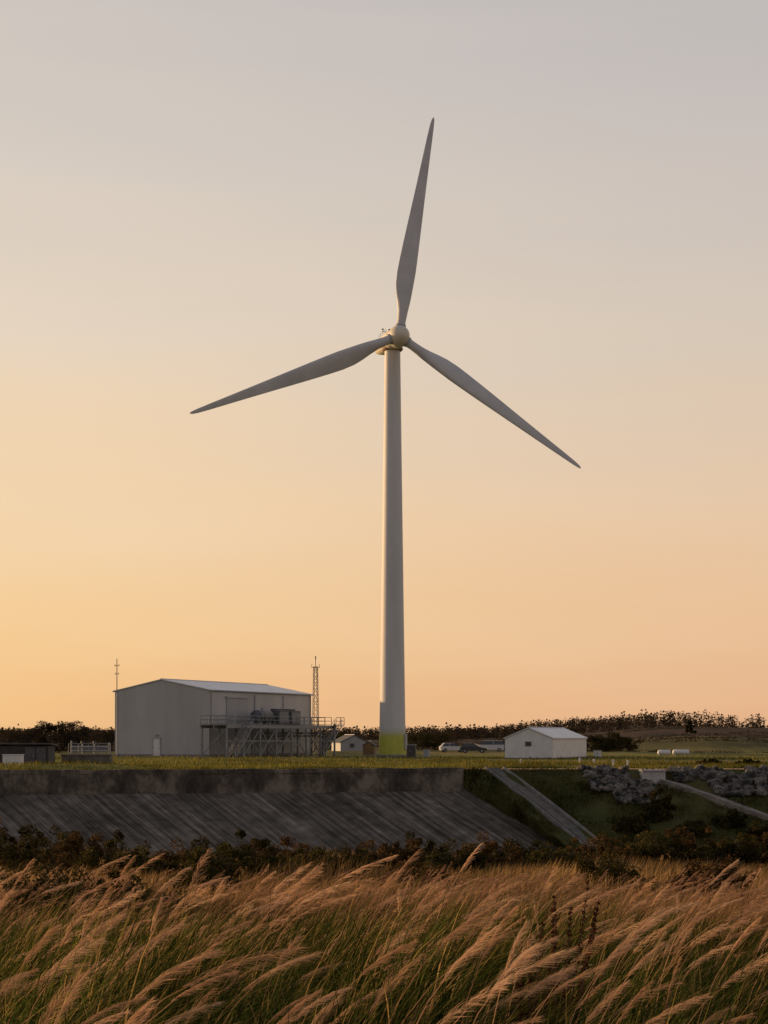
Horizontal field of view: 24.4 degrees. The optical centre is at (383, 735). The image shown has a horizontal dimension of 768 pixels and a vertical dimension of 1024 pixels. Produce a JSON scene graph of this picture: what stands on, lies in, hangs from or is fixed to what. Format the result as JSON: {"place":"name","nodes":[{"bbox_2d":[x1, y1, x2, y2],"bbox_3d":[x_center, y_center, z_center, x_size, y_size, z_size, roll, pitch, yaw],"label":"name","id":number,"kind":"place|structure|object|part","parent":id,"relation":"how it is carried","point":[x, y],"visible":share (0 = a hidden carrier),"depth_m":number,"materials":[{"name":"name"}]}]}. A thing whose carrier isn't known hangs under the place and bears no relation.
{"place":"outdoors","nodes":[
{"label":"outdoors","id":0,"kind":"place"},
{"bbox_2d":[0,843,767,1023],"bbox_3d":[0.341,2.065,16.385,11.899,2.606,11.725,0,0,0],"label":"plume grass","id":1,"kind":"structure","parent":0,"point":[297,886],"depth_m":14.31,"materials":[{"name":"beige plant"}]},
{"bbox_2d":[0,901,767,1023],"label":"plume grass","id":2,"kind":"structure","parent":0,"point":[500,984],"depth_m":9.11,"materials":[{"name":"beige plant"}]},
{"bbox_2d":[0,725,767,769],"bbox_3d":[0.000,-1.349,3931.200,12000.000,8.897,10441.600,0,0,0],"label":"ground","id":3,"kind":"structure","parent":0,"point":[739,745],"depth_m":313.07,"materials":[{"name":"green plant"}]},
{"bbox_2d":[2,754,24,764],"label":"white container","id":4,"kind":"object","parent":3,"relation":"on","point":[14,758],"visible":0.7,"depth_m":161.40,"materials":[{"name":"paint"}]},
{"bbox_2d":[0,730,34,742],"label":"tree","id":5,"kind":"object","parent":3,"relation":"on","point":[8,735],"visible":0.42,"depth_m":300.30,"materials":[{"name":"green plant"}]},
{"bbox_2d":[1,728,47,742],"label":"tree","id":6,"kind":"object","parent":3,"relation":"on","point":[31,735],"visible":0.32,"depth_m":319.15,"materials":[{"name":"green plant"}]},
{"bbox_2d":[0,743,57,763],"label":"shed","id":7,"kind":"structure","parent":3,"relation":"on","point":[39,752],"depth_m":166.01,"materials":[{"name":"metal"}]},
{"bbox_2d":[25,747,34,763],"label":"door","id":8,"kind":"structure","parent":7,"relation":"in","point":[29,751],"depth_m":165.96,"materials":[{"name":"metal"}]},
{"bbox_2d":[36,747,45,762],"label":"door","id":9,"kind":"structure","parent":7,"relation":"in","point":[40,751],"depth_m":166.05,"materials":[{"name":"metal"}]},
{"bbox_2d":[31,721,73,751],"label":"tree","id":10,"kind":"object","parent":3,"relation":"on","point":[48,728],"visible":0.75,"depth_m":295.32,"materials":[{"name":"green plant"}]},
{"bbox_2d":[46,720,91,751],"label":"tree","id":11,"kind":"object","parent":3,"relation":"on","point":[82,730],"visible":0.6,"depth_m":308.85,"materials":[{"name":"green plant"}]},
{"bbox_2d":[60,754,113,763],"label":"concrete block","id":12,"kind":"structure","parent":3,"relation":"on","point":[91,758],"depth_m":177.00,"materials":[{"name":"grey concrete"}]},
{"bbox_2d":[68,741,110,753],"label":"pipe manifold","id":13,"kind":"object","parent":12,"relation":"on","point":[88,747],"visible":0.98,"depth_m":178.06,"materials":[{"name":"metal"}]},
{"bbox_2d":[71,726,108,749],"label":"tree","id":14,"kind":"object","parent":3,"relation":"on","point":[75,741],"visible":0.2,"depth_m":328.31,"materials":[{"name":"green plant"}]},
{"bbox_2d":[88,729,114,750],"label":"tree","id":15,"kind":"object","parent":3,"relation":"on","point":[108,736],"visible":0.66,"depth_m":320.71,"materials":[{"name":"green plant"}]},
{"bbox_2d":[115,659,118,689],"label":"antenna pole","id":16,"kind":"object","parent":3,"relation":"on","point":[116,665],"visible":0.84,"depth_m":255.97,"materials":[{"name":"metal"}]},
{"bbox_2d":[112,678,312,756],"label":"warehouse","id":17,"kind":"structure","parent":3,"relation":"on","point":[160,717],"depth_m":239.33,"materials":[{"name":"painted corrugated sheet metal"},{"name":"metal roofing"}]},
{"bbox_2d":[153,738,160,755],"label":"door","id":18,"kind":"structure","parent":17,"relation":"in","point":[156,741],"depth_m":238.26,"materials":[{"name":"white paint"}]},
{"bbox_2d":[227,698,247,753],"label":"sliding door","id":19,"kind":"structure","parent":17,"relation":"in","point":[235,706],"depth_m":241.36,"materials":[{"name":"grey metal"}]},
{"bbox_2d":[257,730,274,752],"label":"sliding door","id":20,"kind":"structure","parent":17,"relation":"in","point":[263,744],"depth_m":248.60,"materials":[{"name":"grey metal"}]},
{"bbox_2d":[0,767,462,794],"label":"retaining wall","id":21,"kind":"structure","parent":3,"relation":"on","point":[114,781],"depth_m":146.97,"materials":[{"name":"concrete"}]},
{"bbox_2d":[199,715,343,757],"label":"steel platform","id":22,"kind":"structure","parent":3,"relation":"on","point":[322,751],"depth_m":242.72,"materials":[{"name":"metal"}]},
{"bbox_2d":[250,708,273,724],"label":"storage tank","id":23,"kind":"object","parent":22,"relation":"on","point":[260,717],"visible":0.94,"depth_m":240.93,"materials":[{"name":"grey metal"}]},
{"bbox_2d":[271,709,288,724],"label":"cooling unit","id":24,"kind":"object","parent":22,"relation":"on","point":[278,712],"visible":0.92,"depth_m":244.74,"materials":[{"name":"grey paint"}]},
{"bbox_2d":[283,709,300,723],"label":"cooling unit","id":25,"kind":"object","parent":22,"relation":"on","point":[294,713],"visible":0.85,"depth_m":248.38,"materials":[{"name":"grey paint"}]},
{"bbox_2d":[311,656,319,754],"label":"lattice mast","id":26,"kind":"object","parent":3,"relation":"on","point":[314,670],"visible":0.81,"depth_m":265.81,"materials":[{"name":"metal"}]},
{"bbox_2d":[318,731,347,750],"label":"tree","id":27,"kind":"object","parent":3,"relation":"on","point":[338,736],"visible":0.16,"depth_m":329.53,"materials":[{"name":"green plant"}]},
{"bbox_2d":[331,734,367,750],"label":"grey house","id":28,"kind":"structure","parent":3,"relation":"on","point":[349,742],"depth_m":309.30,"materials":[{"name":"paint"}]},
{"bbox_2d":[362,741,376,756],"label":"brown cabin","id":29,"kind":"object","parent":3,"relation":"on","point":[369,748],"visible":0.96,"depth_m":262.15,"materials":[{"name":"paint"}]},
{"bbox_2d":[0,753,767,769],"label":"turf","id":30,"kind":"structure","parent":3,"relation":"on","point":[524,763],"depth_m":168.68,"materials":[{"name":"green plant"}]},
{"bbox_2d":[0,709,767,741],"bbox_3d":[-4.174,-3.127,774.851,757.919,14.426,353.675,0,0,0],"label":"wood","id":31,"kind":"object","parent":3,"relation":"on","point":[583,726],"visible":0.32,"depth_m":647.82,"materials":[{"name":"green plant"}]},
{"bbox_2d":[190,117,580,756],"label":"wind turbine","id":32,"kind":"object","parent":3,"relation":"on","point":[392,341],"visible":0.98,"depth_m":252.93,"materials":[{"name":"white paint"}]},
{"bbox_2d":[49,726,767,752],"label":"heath scrub","id":33,"kind":"object","parent":3,"relation":"on","point":[694,737],"visible":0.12,"depth_m":354.86,"materials":[{"name":"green plant"}]},
{"bbox_2d":[407,745,415,756],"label":"electrical cabinet","id":34,"kind":"object","parent":3,"relation":"on","point":[411,750],"visible":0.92,"depth_m":249.54,"materials":[{"name":"metal"}]},
{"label":"door","id":35,"kind":"part","parent":34,"relation":"part of","materials":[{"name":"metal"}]},
{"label":"door","id":36,"kind":"part","parent":34,"relation":"part of","materials":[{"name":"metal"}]},
{"bbox_2d":[407,731,443,749],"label":"tree","id":37,"kind":"object","parent":3,"relation":"on","point":[423,744],"visible":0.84,"depth_m":359.74,"materials":[{"name":"green plant"}]},
{"bbox_2d":[423,750,429,756],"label":"electrical cabinet","id":38,"kind":"object","parent":3,"relation":"on","point":[426,753],"visible":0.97,"depth_m":241.55,"materials":[{"name":"metal"}]},
{"bbox_2d":[419,731,459,747],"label":"tree","id":39,"kind":"object","parent":3,"relation":"on","point":[444,737],"visible":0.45,"depth_m":378.42,"materials":[{"name":"green plant"}]},
{"bbox_2d":[439,743,462,751],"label":"parked car","id":40,"kind":"object","parent":3,"relation":"on","point":[444,747],"visible":0.8,"depth_m":291.10,"materials":[{"name":"white paint"}]},
{"bbox_2d":[460,743,487,752],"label":"parked car","id":41,"kind":"object","parent":3,"relation":"on","point":[465,747],"visible":1,"depth_m":283.19,"materials":[{"name":"paint"}]},
{"bbox_2d":[479,741,504,751],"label":"parked car","id":42,"kind":"object","parent":3,"relation":"on","point":[498,746],"visible":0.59,"depth_m":299.09,"materials":[{"name":"white paint"}]},
{"bbox_2d":[503,727,587,758],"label":"house","id":43,"kind":"structure","parent":3,"relation":"on","point":[548,742],"depth_m":216.68,"materials":[{"name":"white paint"}]},
{"bbox_2d":[525,741,531,745],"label":"window","id":44,"kind":"structure","parent":43,"relation":"in","point":[527,743],"depth_m":215.93,"materials":[{"name":"black glass"}]},
{"bbox_2d":[593,750,601,757],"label":"electrical cabinet","id":45,"kind":"object","parent":3,"relation":"on","point":[596,753],"visible":0.82,"depth_m":231.52,"materials":[{"name":"grey metal"}]},
{"bbox_2d":[586,735,611,751],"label":"tree","id":46,"kind":"object","parent":3,"relation":"on","point":[604,746],"visible":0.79,"depth_m":289.06,"materials":[{"name":"green plant"}]},
{"bbox_2d":[587,731,623,750],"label":"tree","id":47,"kind":"object","parent":3,"relation":"on","point":[617,744],"visible":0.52,"depth_m":299.21,"materials":[{"name":"green plant"}]},
{"bbox_2d":[613,736,641,750],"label":"tree","id":48,"kind":"object","parent":3,"relation":"on","point":[628,744],"visible":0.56,"depth_m":310.90,"materials":[{"name":"green plant"}]},
{"bbox_2d":[657,750,670,755],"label":"white tank","id":49,"kind":"object","parent":3,"relation":"on","point":[663,752],"visible":0.91,"depth_m":249.68,"materials":[{"name":"paint"}]},
{"bbox_2d":[672,750,688,755],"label":"white tank","id":50,"kind":"object","parent":3,"relation":"on","point":[681,752],"visible":0.94,"depth_m":255.70,"materials":[{"name":"metal"}]},
{"bbox_2d":[685,720,696,733],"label":"tree","id":51,"kind":"object","parent":3,"relation":"on","point":[690,726],"visible":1,"depth_m":429.55,"materials":[{"name":"green plant"}]},
{"bbox_2d":[696,758,722,763],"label":"shrub","id":52,"kind":"object","parent":3,"relation":"on","point":[712,760],"visible":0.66,"depth_m":171.65,"materials":[{"name":"green plant"}]},
{"bbox_2d":[733,758,762,763],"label":"shrub","id":53,"kind":"object","parent":3,"relation":"on","point":[750,760],"visible":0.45,"depth_m":165.76,"materials":[{"name":"green plant"}]},
{"bbox_2d":[0,0,767,732],"label":"sky","id":54,"kind":"structure","parent":0,"point":[203,202],"materials":[{"name":"orange"}]},
{"bbox_2d":[3,850,765,938],"bbox_3d":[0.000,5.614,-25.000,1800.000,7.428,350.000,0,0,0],"label":"field","id":55,"kind":"structure","parent":0,"point":[462,885],"depth_m":80.63,"materials":[{"name":"brown plant"}]},
{"bbox_2d":[0,818,35,866],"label":"shrub","id":56,"kind":"object","parent":55,"relation":"on","point":[11,839],"visible":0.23,"depth_m":104.08,"materials":[{"name":"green plant"}]},
{"bbox_2d":[0,823,67,872],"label":"shrub","id":57,"kind":"object","parent":55,"relation":"on","point":[8,856],"visible":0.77,"depth_m":97.86,"materials":[{"name":"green plant"}]},
{"bbox_2d":[0,863,76,928],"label":"shrub","id":58,"kind":"object","parent":55,"relation":"on","point":[18,883],"visible":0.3,"depth_m":43.82,"materials":[{"name":"brown plant"}]},
{"bbox_2d":[8,824,90,865],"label":"shrub","id":59,"kind":"object","parent":55,"relation":"on","point":[62,837],"visible":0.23,"depth_m":105.62,"materials":[{"name":"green plant"}]},
{"bbox_2d":[1,866,121,923],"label":"shrub","id":60,"kind":"object","parent":55,"relation":"on","point":[72,875],"visible":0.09,"depth_m":45.65,"materials":[{"name":"brown plant"}]},
{"bbox_2d":[39,830,120,875],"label":"shrub","id":61,"kind":"object","parent":55,"relation":"on","point":[75,846],"visible":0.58,"depth_m":95.82,"materials":[{"name":"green plant"}]},
{"bbox_2d":[35,869,164,928],"bbox_3d":[-6.914,4.117,43.093,3.324,1.813,2.640,0,0,0],"label":"shrub","id":62,"kind":"object","parent":55,"relation":"on","point":[101,881],"visible":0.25,"depth_m":42.67,"materials":[{"name":"brown plant"}]},
{"bbox_2d":[68,829,157,877],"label":"shrub","id":63,"kind":"object","parent":55,"relation":"on","point":[92,856],"visible":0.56,"depth_m":89.41,"materials":[{"name":"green plant"}]},
{"bbox_2d":[110,840,180,881],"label":"shrub","id":64,"kind":"object","parent":55,"relation":"on","point":[139,861],"visible":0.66,"depth_m":85.61,"materials":[{"name":"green plant"}]},
{"bbox_2d":[111,874,204,922],"bbox_3d":[-6.415,4.448,46.909,3.131,1.662,2.379,0,0,24],"label":"shrub","id":65,"kind":"object","parent":55,"relation":"on","point":[137,880],"visible":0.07,"depth_m":46.75,"materials":[{"name":"brown plant"}]},
{"bbox_2d":[148,838,190,872],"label":"shrub","id":66,"kind":"object","parent":55,"relation":"on","point":[166,856],"visible":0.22,"depth_m":91.64,"materials":[{"name":"green plant"}]},
{"bbox_2d":[167,846,242,897],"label":"shrub","id":67,"kind":"object","parent":55,"relation":"on","point":[212,872],"visible":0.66,"depth_m":69.73,"materials":[{"name":"green plant"}]},
{"bbox_2d":[174,836,262,880],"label":"shrub","id":68,"kind":"object","parent":55,"relation":"on","point":[242,859],"visible":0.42,"depth_m":83.86,"materials":[{"name":"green plant"}]},
{"bbox_2d":[216,829,288,873],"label":"shrub","id":69,"kind":"object","parent":55,"relation":"on","point":[272,857],"visible":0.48,"depth_m":87.72,"materials":[{"name":"green plant"}]},
{"bbox_2d":[249,835,310,867],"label":"shrub","id":70,"kind":"object","parent":55,"relation":"on","point":[288,840],"visible":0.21,"depth_m":96.01,"materials":[{"name":"green plant"}]},
{"bbox_2d":[0,789,563,856],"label":"concrete apron","id":71,"kind":"object","parent":55,"relation":"on","point":[329,820],"visible":0.72,"depth_m":143.36,"materials":[{"name":"grey concrete"}]},
{"bbox_2d":[281,843,340,877],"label":"shrub","id":72,"kind":"object","parent":55,"relation":"on","point":[320,854],"visible":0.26,"depth_m":89.68,"materials":[{"name":"green plant"}]},
{"bbox_2d":[310,844,385,878],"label":"shrub","id":73,"kind":"object","parent":55,"relation":"on","point":[360,852],"visible":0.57,"depth_m":87.70,"materials":[{"name":"green plant"}]},
{"bbox_2d":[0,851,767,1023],"bbox_3d":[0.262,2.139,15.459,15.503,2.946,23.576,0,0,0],"label":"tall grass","id":74,"kind":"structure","parent":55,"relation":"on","point":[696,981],"depth_m":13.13,"materials":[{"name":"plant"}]},
{"bbox_2d":[0,842,767,909],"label":"meadow grass","id":75,"kind":"structure","parent":55,"relation":"on","point":[658,871],"depth_m":79.40,"materials":[{"name":"plant"}]},
{"bbox_2d":[0,879,767,967],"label":"dry grass","id":76,"kind":"structure","parent":55,"relation":"on","point":[730,906],"depth_m":45.44,"materials":[{"name":"brown plant"}]},
{"bbox_2d":[357,838,430,871],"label":"shrub","id":77,"kind":"object","parent":55,"relation":"on","point":[397,850],"visible":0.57,"depth_m":93.77,"materials":[{"name":"green plant"}]},
{"bbox_2d":[385,830,454,871],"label":"shrub","id":78,"kind":"object","parent":55,"relation":"on","point":[428,848],"visible":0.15,"depth_m":95.70,"materials":[{"name":"green plant"}]},
{"bbox_2d":[379,860,461,891],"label":"shrub","id":79,"kind":"object","parent":55,"relation":"on","point":[418,868],"visible":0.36,"depth_m":71.69,"materials":[{"name":"green plant"}]},
{"bbox_2d":[424,838,489,873],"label":"shrub","id":80,"kind":"object","parent":55,"relation":"on","point":[439,856],"visible":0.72,"depth_m":91.69,"materials":[{"name":"green plant"}]},
{"bbox_2d":[450,830,524,870],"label":"shrub","id":81,"kind":"object","parent":55,"relation":"on","point":[488,849],"visible":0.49,"depth_m":97.75,"materials":[{"name":"green plant"}]},
{"bbox_2d":[494,837,553,872],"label":"shrub","id":82,"kind":"object","parent":55,"relation":"on","point":[536,843],"visible":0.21,"depth_m":99.81,"materials":[{"name":"green plant"}]},
{"bbox_2d":[516,922,572,1023],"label":"dock weed","id":83,"kind":"object","parent":55,"relation":"on","point":[521,985],"visible":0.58,"depth_m":10.95,"materials":[{"name":"brown plant"}]},
{"bbox_2d":[523,841,590,874],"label":"shrub","id":84,"kind":"object","parent":55,"relation":"on","point":[543,857],"visible":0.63,"depth_m":95.76,"materials":[{"name":"green plant"}]},
{"bbox_2d":[550,880,599,1023],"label":"dock weed","id":85,"kind":"object","parent":55,"relation":"on","point":[580,992],"visible":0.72,"depth_m":12.49,"materials":[{"name":"brown plant"}]},
{"bbox_2d":[557,834,637,868],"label":"shrub","id":86,"kind":"object","parent":55,"relation":"on","point":[587,849],"visible":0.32,"depth_m":101.65,"materials":[{"name":"green plant"}]},
{"bbox_2d":[574,848,658,893],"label":"shrub","id":87,"kind":"object","parent":55,"relation":"on","point":[614,867],"visible":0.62,"depth_m":73.72,"materials":[{"name":"green plant"}]},
{"bbox_2d":[591,825,659,863],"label":"shrub","id":88,"kind":"object","parent":55,"relation":"on","point":[622,840],"visible":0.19,"depth_m":107.75,"materials":[{"name":"green plant"}]},
{"bbox_2d":[618,830,695,867],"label":"shrub","id":89,"kind":"object","parent":55,"relation":"on","point":[640,850],"visible":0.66,"depth_m":103.63,"materials":[{"name":"green plant"}]},
{"bbox_2d":[646,826,725,866],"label":"shrub","id":90,"kind":"object","parent":55,"relation":"on","point":[692,844],"visible":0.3,"depth_m":105.69,"materials":[{"name":"green plant"}]},
{"bbox_2d":[666,853,757,898],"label":"grass","id":91,"kind":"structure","parent":55,"relation":"on","point":[690,872],"depth_m":71.73,"materials":[{"name":"green plant"}]},
{"bbox_2d":[686,838,762,868],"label":"shrub","id":92,"kind":"object","parent":55,"relation":"on","point":[713,854],"visible":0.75,"depth_m":103.38,"materials":[{"name":"green plant"}]},
{"bbox_2d":[721,820,767,869],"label":"shrub","id":93,"kind":"object","parent":55,"relation":"on","point":[742,835],"visible":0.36,"depth_m":105.78,"materials":[{"name":"green plant"}]},
{"bbox_2d":[745,832,767,869],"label":"shrub","id":94,"kind":"object","parent":55,"relation":"on","point":[760,858],"visible":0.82,"depth_m":103.74,"materials":[{"name":"green plant"}]},
{"bbox_2d":[341,757,766,760],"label":"track","id":95,"kind":"structure","parent":0,"point":[538,760],"depth_m":201.21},
{"bbox_2d":[463,765,767,853],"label":"embankment","id":96,"kind":"structure","parent":0,"point":[659,826],"depth_m":146.19,"materials":[{"name":"green plant"}]},
{"bbox_2d":[484,766,604,851],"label":"concrete ramp","id":97,"kind":"structure","parent":96,"relation":"on","point":[550,811],"depth_m":145.66,"materials":[{"name":"grey concrete"}]},
{"bbox_2d":[577,764,659,804],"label":"rock armour","id":98,"kind":"object","parent":96,"relation":"on","point":[617,780],"visible":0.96,"depth_m":148.82,"materials":[{"name":"grey stone"}]},
{"bbox_2d":[613,814,650,834],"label":"shrub","id":99,"kind":"object","parent":96,"relation":"on","point":[639,825],"visible":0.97,"depth_m":141.50,"materials":[{"name":"green plant"}]},
{"bbox_2d":[638,770,666,784],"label":"culvert headwall","id":100,"kind":"object","parent":96,"relation":"on","point":[655,776],"visible":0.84,"depth_m":149.39,"materials":[{"name":"concrete"}]},
{"bbox_2d":[640,786,676,823],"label":"shrub","id":101,"kind":"object","parent":96,"relation":"on","point":[664,807],"visible":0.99,"depth_m":143.07,"materials":[{"name":"green plant"}]},
{"bbox_2d":[675,819,712,837],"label":"shrub","id":102,"kind":"object","parent":96,"relation":"on","point":[695,826],"visible":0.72,"depth_m":140.93,"materials":[{"name":"green plant"}]},
{"bbox_2d":[660,779,767,820],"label":"path","id":103,"kind":"structure","parent":96,"relation":"on","point":[722,801],"depth_m":146.39,"materials":[{"name":"grey concrete"}]},
{"bbox_2d":[667,764,767,797],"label":"rock armour","id":104,"kind":"object","parent":96,"relation":"on","point":[714,776],"visible":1,"depth_m":149.68,"materials":[{"name":"grey stone"}]},
{"bbox_2d":[711,808,747,828],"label":"shrub","id":105,"kind":"object","parent":96,"relation":"on","point":[732,818],"visible":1,"depth_m":142.42,"materials":[{"name":"green plant"}]},
{"bbox_2d":[746,824,767,837],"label":"shrub","id":106,"kind":"object","parent":96,"relation":"on","point":[757,833],"visible":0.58,"depth_m":140.29,"materials":[{"name":"green plant"}]}
]}

